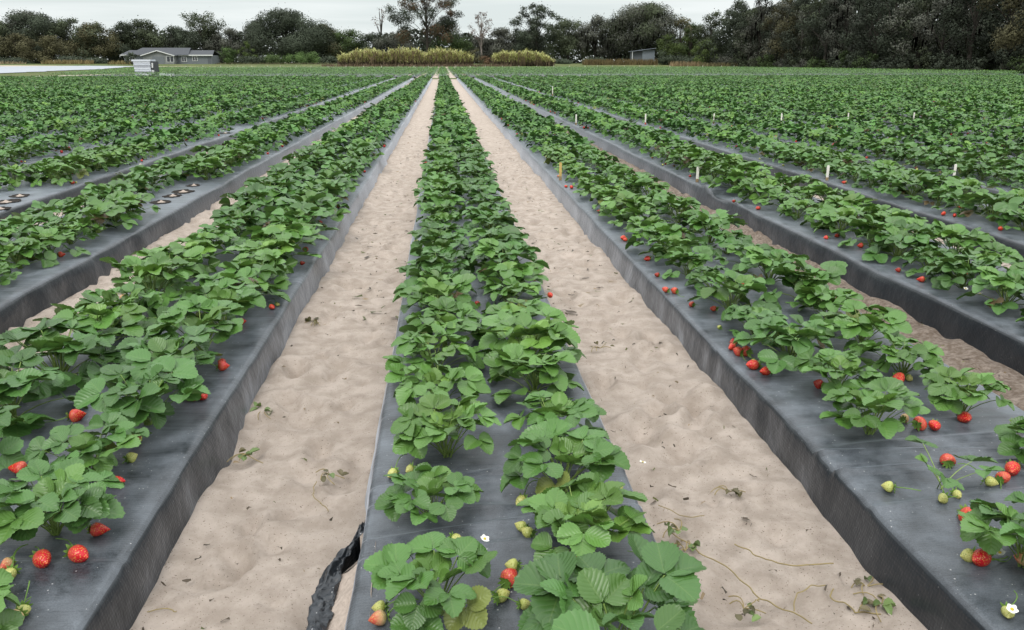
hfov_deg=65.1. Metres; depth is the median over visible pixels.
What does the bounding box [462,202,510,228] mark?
strawberry plant
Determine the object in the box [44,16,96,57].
oak tree
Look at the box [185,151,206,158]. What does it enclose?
strawberry plant
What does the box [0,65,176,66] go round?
side track
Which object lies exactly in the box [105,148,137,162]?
strawberry plant
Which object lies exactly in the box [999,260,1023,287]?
strawberry plant
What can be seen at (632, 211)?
strawberry plant
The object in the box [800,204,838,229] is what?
strawberry plant
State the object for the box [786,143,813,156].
strawberry plant
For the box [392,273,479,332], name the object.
strawberry plant
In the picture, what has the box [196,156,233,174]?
strawberry plant
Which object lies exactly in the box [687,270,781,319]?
strawberry plant
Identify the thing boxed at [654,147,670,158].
strawberry plant
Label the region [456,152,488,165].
strawberry plant
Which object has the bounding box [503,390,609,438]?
strawberry plant
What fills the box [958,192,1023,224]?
strawberry plant
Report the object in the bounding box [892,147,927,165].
strawberry plant
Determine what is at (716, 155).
strawberry plant
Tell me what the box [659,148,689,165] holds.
strawberry plant
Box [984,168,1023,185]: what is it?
strawberry plant
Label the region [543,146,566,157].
strawberry plant
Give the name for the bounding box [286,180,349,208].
strawberry plant
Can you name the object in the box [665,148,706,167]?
strawberry plant
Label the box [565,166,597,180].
strawberry plant
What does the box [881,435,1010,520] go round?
strawberry plant
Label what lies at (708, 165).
strawberry plant
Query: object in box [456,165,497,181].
strawberry plant
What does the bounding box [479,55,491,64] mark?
shrub
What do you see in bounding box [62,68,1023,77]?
distant bed ridges
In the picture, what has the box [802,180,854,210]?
strawberry plant
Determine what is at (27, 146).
strawberry plant
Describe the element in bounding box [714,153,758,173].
strawberry plant
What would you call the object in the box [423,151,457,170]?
strawberry plant
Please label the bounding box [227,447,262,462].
wilted leaves
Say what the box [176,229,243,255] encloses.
strawberry plant
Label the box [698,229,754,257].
strawberry plant
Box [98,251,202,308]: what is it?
strawberry plant
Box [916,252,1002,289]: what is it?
strawberry plant
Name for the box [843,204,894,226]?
strawberry plant
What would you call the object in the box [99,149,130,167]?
strawberry plant
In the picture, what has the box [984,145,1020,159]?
strawberry plant
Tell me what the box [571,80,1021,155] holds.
raised bed
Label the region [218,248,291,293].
strawberry plant
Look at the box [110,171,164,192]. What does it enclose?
strawberry plant
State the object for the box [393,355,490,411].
strawberry plant
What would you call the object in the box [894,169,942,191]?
strawberry plant
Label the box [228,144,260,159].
strawberry plant
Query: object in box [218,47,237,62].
shrub
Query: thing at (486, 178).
strawberry plant
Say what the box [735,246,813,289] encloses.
strawberry plant
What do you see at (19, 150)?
strawberry plant
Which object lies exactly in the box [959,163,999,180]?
strawberry plant
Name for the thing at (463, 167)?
strawberry plant
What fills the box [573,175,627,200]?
strawberry plant
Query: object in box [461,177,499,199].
strawberry plant
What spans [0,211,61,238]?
strawberry plant
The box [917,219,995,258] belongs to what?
strawberry plant
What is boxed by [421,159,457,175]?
strawberry plant
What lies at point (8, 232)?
strawberry plant
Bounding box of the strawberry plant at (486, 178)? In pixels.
[462,177,488,184]
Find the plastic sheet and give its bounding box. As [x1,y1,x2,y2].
[0,66,133,72]
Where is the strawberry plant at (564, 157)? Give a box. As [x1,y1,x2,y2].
[551,153,575,166]
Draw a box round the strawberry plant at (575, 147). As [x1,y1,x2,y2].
[569,144,591,155]
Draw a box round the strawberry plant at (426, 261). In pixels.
[396,247,470,276]
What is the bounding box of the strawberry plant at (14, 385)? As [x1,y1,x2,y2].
[0,347,87,437]
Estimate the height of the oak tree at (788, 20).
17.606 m
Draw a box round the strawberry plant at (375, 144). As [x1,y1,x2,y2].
[355,141,379,156]
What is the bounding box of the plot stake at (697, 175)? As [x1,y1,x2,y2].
[696,167,698,181]
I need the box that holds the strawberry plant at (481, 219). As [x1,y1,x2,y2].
[463,208,524,230]
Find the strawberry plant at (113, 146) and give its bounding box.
[96,143,121,150]
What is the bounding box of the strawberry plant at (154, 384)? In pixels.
[73,356,210,441]
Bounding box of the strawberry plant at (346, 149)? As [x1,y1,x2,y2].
[335,146,374,161]
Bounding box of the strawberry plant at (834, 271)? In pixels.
[759,257,847,309]
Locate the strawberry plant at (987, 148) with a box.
[974,143,1001,156]
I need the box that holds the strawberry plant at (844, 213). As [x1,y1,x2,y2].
[813,204,876,238]
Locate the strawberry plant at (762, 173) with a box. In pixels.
[744,169,770,177]
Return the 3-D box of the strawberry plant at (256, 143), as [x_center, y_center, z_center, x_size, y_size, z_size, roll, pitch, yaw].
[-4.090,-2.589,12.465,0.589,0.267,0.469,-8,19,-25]
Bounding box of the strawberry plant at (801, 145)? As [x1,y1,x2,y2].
[789,142,820,161]
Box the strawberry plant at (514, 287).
[475,277,546,316]
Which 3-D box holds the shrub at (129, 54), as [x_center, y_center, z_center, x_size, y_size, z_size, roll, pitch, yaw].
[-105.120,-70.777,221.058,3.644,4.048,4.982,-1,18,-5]
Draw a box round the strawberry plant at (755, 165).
[733,161,773,177]
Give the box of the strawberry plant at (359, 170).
[335,160,363,174]
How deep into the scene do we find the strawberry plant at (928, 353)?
3.72 m
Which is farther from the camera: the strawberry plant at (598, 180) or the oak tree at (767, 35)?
the oak tree at (767, 35)
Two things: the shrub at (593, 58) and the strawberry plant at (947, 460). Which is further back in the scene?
the shrub at (593, 58)
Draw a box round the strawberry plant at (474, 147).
[452,143,485,159]
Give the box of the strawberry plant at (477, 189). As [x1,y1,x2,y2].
[454,183,503,204]
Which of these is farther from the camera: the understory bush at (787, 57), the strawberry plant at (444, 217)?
the understory bush at (787, 57)
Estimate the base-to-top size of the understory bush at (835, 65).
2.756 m
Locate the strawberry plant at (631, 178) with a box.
[621,173,661,194]
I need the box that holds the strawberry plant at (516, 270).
[477,260,552,297]
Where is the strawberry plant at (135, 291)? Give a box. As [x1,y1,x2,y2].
[74,283,169,335]
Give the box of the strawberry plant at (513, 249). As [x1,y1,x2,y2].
[466,238,549,282]
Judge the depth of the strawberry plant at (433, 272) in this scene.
4.98 m
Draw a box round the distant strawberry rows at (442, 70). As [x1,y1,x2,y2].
[39,66,1022,75]
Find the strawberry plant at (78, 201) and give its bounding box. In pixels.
[46,196,96,220]
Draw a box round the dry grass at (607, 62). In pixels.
[0,58,736,66]
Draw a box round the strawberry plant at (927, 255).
[895,244,957,278]
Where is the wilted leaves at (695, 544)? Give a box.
[674,540,699,551]
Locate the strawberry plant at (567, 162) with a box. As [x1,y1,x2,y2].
[554,159,580,172]
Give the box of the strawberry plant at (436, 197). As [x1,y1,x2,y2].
[419,190,464,214]
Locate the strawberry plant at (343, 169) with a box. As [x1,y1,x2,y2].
[318,164,358,183]
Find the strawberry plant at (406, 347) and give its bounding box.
[382,323,484,386]
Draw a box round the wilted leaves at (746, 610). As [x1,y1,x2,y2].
[728,595,765,621]
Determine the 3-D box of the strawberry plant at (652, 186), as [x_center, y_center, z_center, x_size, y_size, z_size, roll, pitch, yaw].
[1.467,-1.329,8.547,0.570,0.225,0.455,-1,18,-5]
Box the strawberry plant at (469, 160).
[459,158,488,168]
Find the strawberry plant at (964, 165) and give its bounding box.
[938,158,987,175]
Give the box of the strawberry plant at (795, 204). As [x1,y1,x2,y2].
[779,197,818,220]
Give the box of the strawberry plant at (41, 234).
[14,225,90,261]
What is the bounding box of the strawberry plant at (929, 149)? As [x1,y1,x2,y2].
[905,145,949,161]
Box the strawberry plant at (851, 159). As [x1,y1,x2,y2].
[836,154,867,166]
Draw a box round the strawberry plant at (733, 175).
[708,168,756,192]
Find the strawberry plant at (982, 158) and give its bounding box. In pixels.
[967,155,1003,171]
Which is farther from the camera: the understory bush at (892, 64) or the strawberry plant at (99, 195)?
the understory bush at (892, 64)
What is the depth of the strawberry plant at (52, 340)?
3.66 m
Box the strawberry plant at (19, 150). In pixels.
[0,147,29,162]
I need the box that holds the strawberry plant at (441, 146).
[423,144,459,157]
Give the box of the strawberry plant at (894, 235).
[862,219,937,262]
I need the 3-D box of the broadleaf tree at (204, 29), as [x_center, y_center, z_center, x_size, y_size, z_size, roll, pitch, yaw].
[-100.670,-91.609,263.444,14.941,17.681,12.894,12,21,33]
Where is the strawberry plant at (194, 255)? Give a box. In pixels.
[128,245,209,292]
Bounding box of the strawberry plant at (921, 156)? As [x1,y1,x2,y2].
[905,151,946,169]
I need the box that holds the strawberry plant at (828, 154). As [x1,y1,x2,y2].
[819,149,852,168]
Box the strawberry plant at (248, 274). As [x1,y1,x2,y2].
[193,261,290,313]
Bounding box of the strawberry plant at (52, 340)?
[0,317,127,402]
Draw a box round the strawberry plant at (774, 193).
[756,188,807,212]
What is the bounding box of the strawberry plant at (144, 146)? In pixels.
[128,142,156,156]
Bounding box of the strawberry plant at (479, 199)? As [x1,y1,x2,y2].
[459,191,514,216]
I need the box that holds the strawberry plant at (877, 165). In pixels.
[861,159,911,180]
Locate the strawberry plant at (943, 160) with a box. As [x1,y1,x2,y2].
[927,156,965,173]
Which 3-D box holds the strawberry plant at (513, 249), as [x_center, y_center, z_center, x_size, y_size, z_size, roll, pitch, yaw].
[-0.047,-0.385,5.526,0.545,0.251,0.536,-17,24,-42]
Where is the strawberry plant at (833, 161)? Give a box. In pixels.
[807,157,842,173]
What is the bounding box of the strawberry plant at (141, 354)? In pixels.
[115,324,229,401]
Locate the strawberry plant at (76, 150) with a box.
[70,146,104,163]
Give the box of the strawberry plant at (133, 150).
[120,146,146,161]
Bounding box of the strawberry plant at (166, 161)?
[154,156,201,176]
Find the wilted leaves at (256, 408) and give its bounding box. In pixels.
[250,401,271,419]
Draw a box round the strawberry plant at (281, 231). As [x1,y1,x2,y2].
[240,223,328,258]
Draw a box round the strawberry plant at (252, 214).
[209,205,265,234]
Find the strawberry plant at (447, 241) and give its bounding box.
[410,232,475,272]
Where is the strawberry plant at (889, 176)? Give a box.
[871,170,915,193]
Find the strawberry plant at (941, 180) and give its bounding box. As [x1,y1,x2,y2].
[914,170,966,193]
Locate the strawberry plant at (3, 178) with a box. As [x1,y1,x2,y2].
[0,175,14,190]
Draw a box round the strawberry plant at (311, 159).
[276,151,333,170]
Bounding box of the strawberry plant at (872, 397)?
[819,376,929,438]
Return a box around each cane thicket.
[336,45,473,65]
[490,48,555,65]
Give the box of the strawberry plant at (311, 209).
[262,201,338,234]
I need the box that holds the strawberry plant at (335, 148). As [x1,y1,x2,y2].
[313,143,341,157]
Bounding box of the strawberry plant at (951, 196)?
[931,192,991,216]
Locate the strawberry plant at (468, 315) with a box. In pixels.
[396,296,485,356]
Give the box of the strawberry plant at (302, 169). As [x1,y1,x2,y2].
[266,162,314,181]
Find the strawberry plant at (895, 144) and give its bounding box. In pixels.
[882,142,906,155]
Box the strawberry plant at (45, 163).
[23,160,65,173]
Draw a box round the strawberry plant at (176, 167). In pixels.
[150,163,188,180]
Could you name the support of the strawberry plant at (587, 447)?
on the raised bed at (348, 600)
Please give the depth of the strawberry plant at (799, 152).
11.31 m
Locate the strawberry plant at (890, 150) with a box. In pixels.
[880,148,905,160]
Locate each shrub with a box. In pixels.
[0,53,36,63]
[55,53,83,61]
[83,55,108,63]
[122,50,137,64]
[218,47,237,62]
[234,55,265,63]
[235,40,258,59]
[263,52,287,62]
[284,51,321,63]
[318,54,337,63]
[466,47,485,63]
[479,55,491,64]
[555,55,572,63]
[581,55,605,62]
[656,54,688,64]
[681,55,696,62]
[709,51,746,65]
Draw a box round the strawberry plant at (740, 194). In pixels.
[731,177,761,197]
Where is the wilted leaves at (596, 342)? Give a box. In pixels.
[589,341,614,351]
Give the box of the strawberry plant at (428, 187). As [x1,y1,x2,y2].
[413,181,465,206]
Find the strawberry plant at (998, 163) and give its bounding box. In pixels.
[976,158,1023,178]
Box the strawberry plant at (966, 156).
[942,151,995,166]
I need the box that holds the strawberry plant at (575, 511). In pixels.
[504,471,654,570]
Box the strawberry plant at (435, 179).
[412,174,468,202]
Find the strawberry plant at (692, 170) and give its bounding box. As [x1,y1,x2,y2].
[688,162,711,176]
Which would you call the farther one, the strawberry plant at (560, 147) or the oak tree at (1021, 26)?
the oak tree at (1021, 26)
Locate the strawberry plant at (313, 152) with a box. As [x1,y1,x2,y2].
[292,147,336,164]
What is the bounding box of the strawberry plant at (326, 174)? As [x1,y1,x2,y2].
[302,170,359,196]
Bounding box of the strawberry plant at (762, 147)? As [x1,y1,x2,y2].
[759,144,791,158]
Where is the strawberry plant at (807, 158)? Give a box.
[790,152,826,169]
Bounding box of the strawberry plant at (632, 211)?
[608,205,658,226]
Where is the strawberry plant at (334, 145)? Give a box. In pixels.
[316,142,341,153]
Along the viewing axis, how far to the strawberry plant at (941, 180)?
8.76 m
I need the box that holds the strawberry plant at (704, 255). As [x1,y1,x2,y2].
[654,245,712,278]
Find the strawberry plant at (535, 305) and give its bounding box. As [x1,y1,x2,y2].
[464,298,549,340]
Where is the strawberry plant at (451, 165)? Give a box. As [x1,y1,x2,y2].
[431,160,458,172]
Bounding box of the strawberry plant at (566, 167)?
[557,163,584,178]
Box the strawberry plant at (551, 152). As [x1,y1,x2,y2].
[544,147,581,163]
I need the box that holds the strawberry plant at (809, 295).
[786,284,863,323]
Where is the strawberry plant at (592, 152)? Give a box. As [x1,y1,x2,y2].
[581,150,613,165]
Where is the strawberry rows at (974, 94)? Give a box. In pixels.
[0,74,1023,155]
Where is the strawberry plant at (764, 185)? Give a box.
[732,177,791,203]
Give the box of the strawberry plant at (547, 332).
[478,306,586,381]
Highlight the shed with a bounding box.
[628,48,655,61]
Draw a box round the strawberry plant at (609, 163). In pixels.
[596,161,625,174]
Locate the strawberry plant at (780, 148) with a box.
[763,144,796,162]
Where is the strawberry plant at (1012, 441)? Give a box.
[994,416,1023,475]
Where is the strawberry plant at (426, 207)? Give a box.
[416,202,461,222]
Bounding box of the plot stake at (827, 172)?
[825,165,829,179]
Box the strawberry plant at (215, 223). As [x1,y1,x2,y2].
[197,218,248,246]
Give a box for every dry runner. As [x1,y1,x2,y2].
[147,608,176,611]
[312,481,328,511]
[658,505,703,517]
[672,533,759,601]
[734,544,833,565]
[760,598,811,623]
[793,585,824,610]
[830,588,880,614]
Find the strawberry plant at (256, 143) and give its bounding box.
[230,140,269,155]
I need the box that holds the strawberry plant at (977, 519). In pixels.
[956,491,1023,618]
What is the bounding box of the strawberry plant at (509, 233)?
[463,225,536,262]
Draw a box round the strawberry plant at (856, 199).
[819,192,877,222]
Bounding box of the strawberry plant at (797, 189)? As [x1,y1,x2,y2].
[789,186,827,202]
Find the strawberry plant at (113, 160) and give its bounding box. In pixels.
[75,152,121,170]
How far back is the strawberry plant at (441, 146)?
12.08 m
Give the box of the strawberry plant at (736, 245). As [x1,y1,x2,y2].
[714,239,772,270]
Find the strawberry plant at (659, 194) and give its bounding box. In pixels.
[649,193,694,216]
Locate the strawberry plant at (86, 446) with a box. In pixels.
[8,411,151,487]
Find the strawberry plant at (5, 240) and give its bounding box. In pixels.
[0,230,24,261]
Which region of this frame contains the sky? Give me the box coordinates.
[0,0,997,62]
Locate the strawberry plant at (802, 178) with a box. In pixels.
[772,172,820,198]
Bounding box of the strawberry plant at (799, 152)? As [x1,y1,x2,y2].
[778,147,816,165]
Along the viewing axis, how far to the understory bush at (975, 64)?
113.97 m
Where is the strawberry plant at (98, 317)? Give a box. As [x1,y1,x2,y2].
[33,300,153,363]
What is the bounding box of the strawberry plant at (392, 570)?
[363,531,530,629]
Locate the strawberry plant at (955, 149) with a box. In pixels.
[925,146,968,163]
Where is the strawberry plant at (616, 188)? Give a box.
[589,183,631,203]
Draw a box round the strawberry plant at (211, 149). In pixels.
[190,144,225,153]
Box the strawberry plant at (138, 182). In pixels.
[108,176,154,195]
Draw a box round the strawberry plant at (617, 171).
[603,167,634,184]
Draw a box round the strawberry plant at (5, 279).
[0,261,21,285]
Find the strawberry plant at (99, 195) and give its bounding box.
[66,191,106,207]
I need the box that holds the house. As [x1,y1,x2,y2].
[120,48,220,63]
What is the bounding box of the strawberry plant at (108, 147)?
[88,144,115,159]
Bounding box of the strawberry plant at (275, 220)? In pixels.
[270,216,322,248]
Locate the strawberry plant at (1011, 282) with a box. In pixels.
[957,266,1023,314]
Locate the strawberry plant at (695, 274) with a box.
[662,264,741,296]
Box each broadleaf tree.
[64,19,122,63]
[174,30,215,49]
[180,6,226,49]
[331,29,364,56]
[351,32,390,52]
[370,9,385,35]
[372,32,417,52]
[382,0,464,53]
[415,37,440,52]
[424,33,475,53]
[464,37,500,63]
[468,12,493,54]
[484,26,519,60]
[503,30,549,54]
[656,33,686,64]
[662,16,699,56]
[675,22,698,57]
[689,38,719,63]
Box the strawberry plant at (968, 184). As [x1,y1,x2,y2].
[939,176,998,204]
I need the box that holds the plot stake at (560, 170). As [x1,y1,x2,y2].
[559,162,561,179]
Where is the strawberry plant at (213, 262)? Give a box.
[152,237,223,276]
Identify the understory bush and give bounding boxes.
[729,51,746,65]
[729,53,741,64]
[738,59,748,66]
[748,52,759,66]
[748,57,760,66]
[755,53,773,66]
[759,54,775,66]
[765,61,778,66]
[773,58,788,66]
[780,52,799,66]
[788,55,803,66]
[792,58,809,67]
[803,56,826,67]
[812,57,829,68]
[824,55,846,67]
[831,50,848,67]
[833,59,850,69]
[845,49,872,68]
[849,54,878,68]
[868,59,887,68]
[879,54,905,69]
[894,51,923,68]
[914,46,931,68]
[926,50,956,70]
[934,53,963,71]
[945,56,969,70]
[965,54,990,72]
[993,46,1020,71]
[1007,55,1023,73]
[1014,60,1023,72]
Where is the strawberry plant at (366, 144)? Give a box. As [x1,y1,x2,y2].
[344,142,384,158]
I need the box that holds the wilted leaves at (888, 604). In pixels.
[853,592,895,621]
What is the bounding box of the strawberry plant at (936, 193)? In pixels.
[912,188,962,205]
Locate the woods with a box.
[6,0,1023,72]
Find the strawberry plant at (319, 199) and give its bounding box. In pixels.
[275,191,350,229]
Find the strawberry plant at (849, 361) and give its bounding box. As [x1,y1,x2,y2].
[793,347,882,393]
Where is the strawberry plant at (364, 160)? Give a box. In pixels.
[336,156,368,172]
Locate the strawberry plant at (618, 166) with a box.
[600,164,633,177]
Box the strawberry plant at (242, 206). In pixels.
[220,200,268,226]
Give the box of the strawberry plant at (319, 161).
[300,153,324,168]
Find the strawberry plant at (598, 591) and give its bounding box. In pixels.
[512,533,706,629]
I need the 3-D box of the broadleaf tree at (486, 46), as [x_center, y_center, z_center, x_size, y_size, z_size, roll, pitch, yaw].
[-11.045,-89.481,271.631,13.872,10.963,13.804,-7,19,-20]
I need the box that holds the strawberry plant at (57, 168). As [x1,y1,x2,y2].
[30,163,76,186]
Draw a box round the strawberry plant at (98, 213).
[66,202,137,235]
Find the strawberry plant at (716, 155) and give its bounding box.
[703,149,729,162]
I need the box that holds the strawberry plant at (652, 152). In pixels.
[643,141,681,157]
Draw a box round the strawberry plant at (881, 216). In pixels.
[870,208,927,223]
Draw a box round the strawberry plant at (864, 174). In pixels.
[851,169,889,187]
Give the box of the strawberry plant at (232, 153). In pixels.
[203,149,247,169]
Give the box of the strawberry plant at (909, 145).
[893,142,923,158]
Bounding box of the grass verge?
[0,63,778,67]
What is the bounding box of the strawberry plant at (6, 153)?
[0,150,20,164]
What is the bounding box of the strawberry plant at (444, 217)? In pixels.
[421,212,466,229]
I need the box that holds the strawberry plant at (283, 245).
[226,236,304,277]
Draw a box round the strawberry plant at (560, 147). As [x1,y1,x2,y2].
[544,145,570,156]
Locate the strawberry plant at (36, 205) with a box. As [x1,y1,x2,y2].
[20,199,82,226]
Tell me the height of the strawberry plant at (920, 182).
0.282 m
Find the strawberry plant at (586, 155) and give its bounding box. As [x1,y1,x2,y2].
[575,149,605,162]
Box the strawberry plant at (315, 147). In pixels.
[301,143,337,160]
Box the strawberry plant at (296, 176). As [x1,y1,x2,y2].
[266,172,303,196]
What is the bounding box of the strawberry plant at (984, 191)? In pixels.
[958,188,991,211]
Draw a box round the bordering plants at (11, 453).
[0,405,24,629]
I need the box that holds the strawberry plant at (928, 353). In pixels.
[857,332,944,381]
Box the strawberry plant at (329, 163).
[321,158,364,176]
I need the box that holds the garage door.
[152,57,164,63]
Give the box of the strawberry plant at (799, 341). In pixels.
[732,314,836,374]
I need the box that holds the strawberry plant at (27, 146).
[4,143,43,159]
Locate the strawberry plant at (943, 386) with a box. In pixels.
[920,366,1014,430]
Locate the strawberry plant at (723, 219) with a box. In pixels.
[685,208,746,246]
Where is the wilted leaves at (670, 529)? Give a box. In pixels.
[657,518,687,537]
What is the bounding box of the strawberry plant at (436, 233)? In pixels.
[407,222,471,259]
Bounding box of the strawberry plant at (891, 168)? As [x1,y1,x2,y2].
[881,165,914,186]
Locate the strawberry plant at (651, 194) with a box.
[647,189,674,206]
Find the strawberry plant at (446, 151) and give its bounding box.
[421,148,460,166]
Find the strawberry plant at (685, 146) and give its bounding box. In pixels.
[679,144,704,149]
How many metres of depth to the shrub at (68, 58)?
237.46 m
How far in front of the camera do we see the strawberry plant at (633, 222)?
6.70 m
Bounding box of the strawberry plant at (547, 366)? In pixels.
[487,343,583,406]
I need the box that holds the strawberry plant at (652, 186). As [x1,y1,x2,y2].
[631,178,675,196]
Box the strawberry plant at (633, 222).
[620,215,670,241]
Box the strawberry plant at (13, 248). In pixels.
[0,237,59,274]
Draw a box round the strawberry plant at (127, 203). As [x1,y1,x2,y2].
[86,191,145,225]
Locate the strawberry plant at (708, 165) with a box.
[693,160,730,180]
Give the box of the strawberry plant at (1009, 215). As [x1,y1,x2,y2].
[995,205,1023,230]
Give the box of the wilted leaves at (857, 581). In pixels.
[851,575,882,594]
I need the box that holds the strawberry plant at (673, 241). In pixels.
[638,234,701,261]
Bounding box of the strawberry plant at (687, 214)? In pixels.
[674,209,719,233]
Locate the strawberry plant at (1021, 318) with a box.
[1016,308,1023,321]
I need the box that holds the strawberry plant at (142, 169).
[129,165,179,186]
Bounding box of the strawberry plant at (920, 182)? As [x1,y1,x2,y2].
[877,174,939,199]
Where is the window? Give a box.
[166,56,173,61]
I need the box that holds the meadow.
[0,68,202,76]
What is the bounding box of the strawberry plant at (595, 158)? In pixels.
[586,154,618,170]
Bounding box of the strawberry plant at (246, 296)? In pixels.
[173,277,265,324]
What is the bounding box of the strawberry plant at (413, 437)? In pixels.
[387,394,501,477]
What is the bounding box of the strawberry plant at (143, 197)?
[114,191,160,219]
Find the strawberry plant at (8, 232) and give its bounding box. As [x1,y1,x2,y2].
[0,221,35,245]
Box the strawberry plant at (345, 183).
[300,176,353,200]
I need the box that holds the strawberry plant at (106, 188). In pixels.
[80,180,136,197]
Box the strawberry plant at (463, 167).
[457,160,497,178]
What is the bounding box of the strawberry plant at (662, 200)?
[648,194,700,222]
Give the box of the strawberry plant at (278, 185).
[235,177,299,206]
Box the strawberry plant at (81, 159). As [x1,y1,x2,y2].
[62,153,107,174]
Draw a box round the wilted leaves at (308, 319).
[305,316,318,325]
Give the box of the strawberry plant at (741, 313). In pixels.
[717,302,799,349]
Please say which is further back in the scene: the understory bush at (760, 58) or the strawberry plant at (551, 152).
the understory bush at (760, 58)
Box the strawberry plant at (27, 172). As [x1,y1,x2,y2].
[18,161,52,181]
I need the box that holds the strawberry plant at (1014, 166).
[1002,158,1023,180]
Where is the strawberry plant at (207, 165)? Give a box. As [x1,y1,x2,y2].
[181,158,233,179]
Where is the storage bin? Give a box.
[131,60,158,75]
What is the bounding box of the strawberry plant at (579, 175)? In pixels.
[564,170,601,188]
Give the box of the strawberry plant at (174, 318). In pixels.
[144,294,247,362]
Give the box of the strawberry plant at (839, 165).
[825,162,857,178]
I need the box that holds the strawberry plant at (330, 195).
[295,193,337,215]
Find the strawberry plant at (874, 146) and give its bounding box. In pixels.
[858,143,893,158]
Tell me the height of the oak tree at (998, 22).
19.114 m
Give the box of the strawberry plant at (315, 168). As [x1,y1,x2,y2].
[289,163,318,173]
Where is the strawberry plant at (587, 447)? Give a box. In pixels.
[500,418,645,504]
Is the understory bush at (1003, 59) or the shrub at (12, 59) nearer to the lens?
the understory bush at (1003, 59)
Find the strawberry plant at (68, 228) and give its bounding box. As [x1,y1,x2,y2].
[36,216,105,244]
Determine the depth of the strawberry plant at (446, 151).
11.35 m
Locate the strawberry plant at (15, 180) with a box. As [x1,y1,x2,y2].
[0,163,44,186]
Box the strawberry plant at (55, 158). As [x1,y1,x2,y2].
[40,156,75,167]
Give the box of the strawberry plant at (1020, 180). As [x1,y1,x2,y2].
[1011,173,1023,187]
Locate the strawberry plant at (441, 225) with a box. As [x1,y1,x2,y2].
[414,222,454,240]
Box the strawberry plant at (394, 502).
[374,462,488,540]
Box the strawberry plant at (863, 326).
[815,299,912,355]
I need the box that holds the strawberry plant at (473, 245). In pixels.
[470,225,512,246]
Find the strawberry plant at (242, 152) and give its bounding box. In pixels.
[216,148,248,166]
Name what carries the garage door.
in the house
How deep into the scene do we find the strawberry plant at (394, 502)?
2.55 m
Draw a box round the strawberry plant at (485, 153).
[455,148,490,161]
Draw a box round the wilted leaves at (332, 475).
[316,469,348,484]
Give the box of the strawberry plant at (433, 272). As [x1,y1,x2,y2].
[393,264,476,307]
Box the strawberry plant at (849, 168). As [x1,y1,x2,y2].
[836,164,876,183]
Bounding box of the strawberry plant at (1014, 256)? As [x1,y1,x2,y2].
[953,241,1023,273]
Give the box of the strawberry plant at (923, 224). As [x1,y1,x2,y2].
[896,219,958,247]
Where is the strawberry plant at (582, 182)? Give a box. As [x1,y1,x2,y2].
[574,176,604,191]
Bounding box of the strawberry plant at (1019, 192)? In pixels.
[983,187,1023,214]
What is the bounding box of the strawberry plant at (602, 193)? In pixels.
[592,186,636,212]
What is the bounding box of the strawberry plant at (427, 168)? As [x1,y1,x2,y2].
[416,163,456,181]
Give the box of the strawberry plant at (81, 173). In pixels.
[43,161,88,178]
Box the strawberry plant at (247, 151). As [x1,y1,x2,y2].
[227,147,254,162]
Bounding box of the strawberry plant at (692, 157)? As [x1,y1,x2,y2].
[673,152,716,172]
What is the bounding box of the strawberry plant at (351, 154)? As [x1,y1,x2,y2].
[335,150,371,167]
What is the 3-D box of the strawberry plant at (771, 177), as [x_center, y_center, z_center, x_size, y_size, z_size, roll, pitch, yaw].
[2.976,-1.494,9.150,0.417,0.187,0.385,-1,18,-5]
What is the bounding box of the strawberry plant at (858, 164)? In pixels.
[848,161,874,173]
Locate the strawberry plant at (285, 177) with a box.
[244,172,301,205]
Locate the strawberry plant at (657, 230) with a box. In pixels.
[625,220,690,253]
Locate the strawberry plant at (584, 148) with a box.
[577,145,599,158]
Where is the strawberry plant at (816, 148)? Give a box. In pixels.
[804,145,841,163]
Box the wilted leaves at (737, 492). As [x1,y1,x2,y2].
[711,485,744,496]
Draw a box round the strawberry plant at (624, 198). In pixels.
[595,190,656,217]
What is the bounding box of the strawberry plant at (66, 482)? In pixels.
[0,457,125,620]
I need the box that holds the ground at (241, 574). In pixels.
[3,62,1023,629]
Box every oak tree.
[0,8,71,63]
[0,20,50,63]
[0,29,38,63]
[30,31,75,62]
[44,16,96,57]
[102,21,147,60]
[116,15,168,49]
[154,22,189,47]
[200,27,252,63]
[230,18,271,63]
[236,7,335,63]
[306,23,347,63]
[509,1,561,51]
[541,17,593,60]
[572,14,618,59]
[597,1,683,58]
[600,12,637,60]
[688,8,729,62]
[710,0,759,59]
[725,4,758,60]
[730,5,772,66]
[740,0,785,66]
[756,0,795,66]
[758,0,800,65]
[767,5,807,66]
[769,0,796,38]
[769,0,805,58]
[777,0,825,65]
[794,0,834,67]
[795,0,855,62]
[817,0,867,65]
[818,0,871,61]
[839,0,884,67]
[843,0,894,54]
[847,0,900,67]
[858,0,928,63]
[866,0,933,62]
[877,0,949,69]
[886,0,947,68]
[906,0,983,70]
[932,0,999,69]
[932,0,1005,64]
[962,0,1019,66]
[976,0,1023,69]
[989,0,1023,73]
[995,0,1021,55]
[1013,4,1023,63]
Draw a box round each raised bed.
[0,78,371,183]
[0,78,395,220]
[0,78,413,333]
[0,78,431,629]
[0,79,319,136]
[0,82,330,146]
[306,82,657,629]
[457,78,1023,629]
[474,77,1023,375]
[493,77,1023,261]
[523,79,1023,206]
[553,81,1023,171]
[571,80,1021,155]
[598,83,1013,140]
[614,79,1023,120]
[650,86,1023,128]
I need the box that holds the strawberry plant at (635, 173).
[615,172,650,191]
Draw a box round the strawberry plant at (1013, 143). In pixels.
[1002,141,1023,157]
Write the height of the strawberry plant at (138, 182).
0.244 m
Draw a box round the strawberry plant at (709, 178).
[701,164,748,184]
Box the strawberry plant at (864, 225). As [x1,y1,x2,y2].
[837,214,905,251]
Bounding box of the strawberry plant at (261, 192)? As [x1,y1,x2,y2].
[219,183,282,214]
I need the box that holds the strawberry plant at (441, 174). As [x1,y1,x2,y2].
[422,171,455,190]
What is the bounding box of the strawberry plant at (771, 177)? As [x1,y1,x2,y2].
[767,175,788,190]

